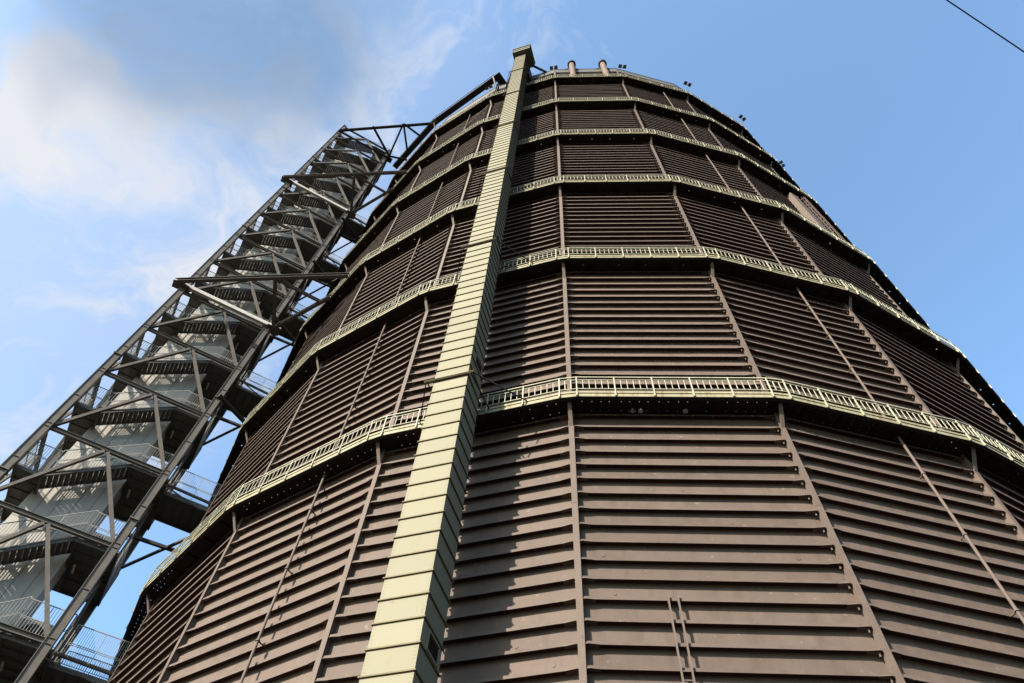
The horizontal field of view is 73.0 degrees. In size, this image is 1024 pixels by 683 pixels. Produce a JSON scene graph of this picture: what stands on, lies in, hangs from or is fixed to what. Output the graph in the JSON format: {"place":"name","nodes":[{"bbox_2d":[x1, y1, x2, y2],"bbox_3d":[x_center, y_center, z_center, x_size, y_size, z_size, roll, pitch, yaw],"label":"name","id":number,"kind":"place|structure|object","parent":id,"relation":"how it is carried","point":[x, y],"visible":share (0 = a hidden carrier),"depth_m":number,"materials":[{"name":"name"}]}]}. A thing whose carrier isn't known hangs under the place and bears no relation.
{"place":"outdoors","nodes":[
{"label":"outdoors","id":0,"kind":"place"},
{"bbox_2d":[0,0,1023,680],"label":"sky","id":1,"kind":"structure","parent":0,"point":[137,137],"materials":[{"name":"blue"}]},
{"bbox_2d":[946,0,1023,52],"bbox_3d":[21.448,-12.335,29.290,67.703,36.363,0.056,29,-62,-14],"label":"cable","id":2,"kind":"object","parent":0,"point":[986,26],"visible":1,"depth_m":29.28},
{"label":"ground","id":3,"kind":"structure","parent":0,"visible":0},
{"bbox_2d":[0,121,434,682],"bbox_3d":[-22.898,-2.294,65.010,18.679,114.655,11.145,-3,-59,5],"label":"stair tower","id":4,"kind":"structure","parent":3,"relation":"on","point":[179,383],"depth_m":50.44,"materials":[{"name":"metal"}]},
{"bbox_2d":[13,617,52,644],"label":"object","id":5,"kind":"structure","parent":4,"relation":"in","point":[33,623],"depth_m":37.65,"materials":[{"name":"grey metal"}]},
{"bbox_2d":[83,530,110,548],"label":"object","id":6,"kind":"structure","parent":4,"relation":"in","point":[90,531],"depth_m":43.28,"materials":[{"name":"grey metal"}]},
{"bbox_2d":[357,44,547,682],"bbox_3d":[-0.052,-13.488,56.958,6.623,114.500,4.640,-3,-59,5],"label":"duct tower","id":7,"kind":"structure","parent":3,"relation":"on","point":[408,625],"depth_m":25.50,"materials":[{"name":"beige metal"}]},
{"bbox_2d":[107,59,1023,682],"bbox_3d":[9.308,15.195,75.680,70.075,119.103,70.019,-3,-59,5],"label":"gas holder","id":8,"kind":"object","parent":3,"relation":"on","point":[755,427],"visible":0.97,"depth_m":30.72,"materials":[{"name":"brown paint"}]},
{"bbox_2d":[485,84,492,94],"bbox_3d":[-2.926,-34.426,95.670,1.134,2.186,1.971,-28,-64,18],"label":"floodlight","id":9,"kind":"object","parent":8,"relation":"attached to","point":[490,86],"visible":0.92,"depth_m":96.06,"materials":[{"name":"metal"}]},
{"bbox_2d":[618,64,626,73],"bbox_3d":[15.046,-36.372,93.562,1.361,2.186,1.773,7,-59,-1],"label":"floodlight","id":10,"kind":"object","parent":8,"relation":"attached to","point":[623,67],"visible":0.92,"depth_m":93.93,"materials":[{"name":"metal"}]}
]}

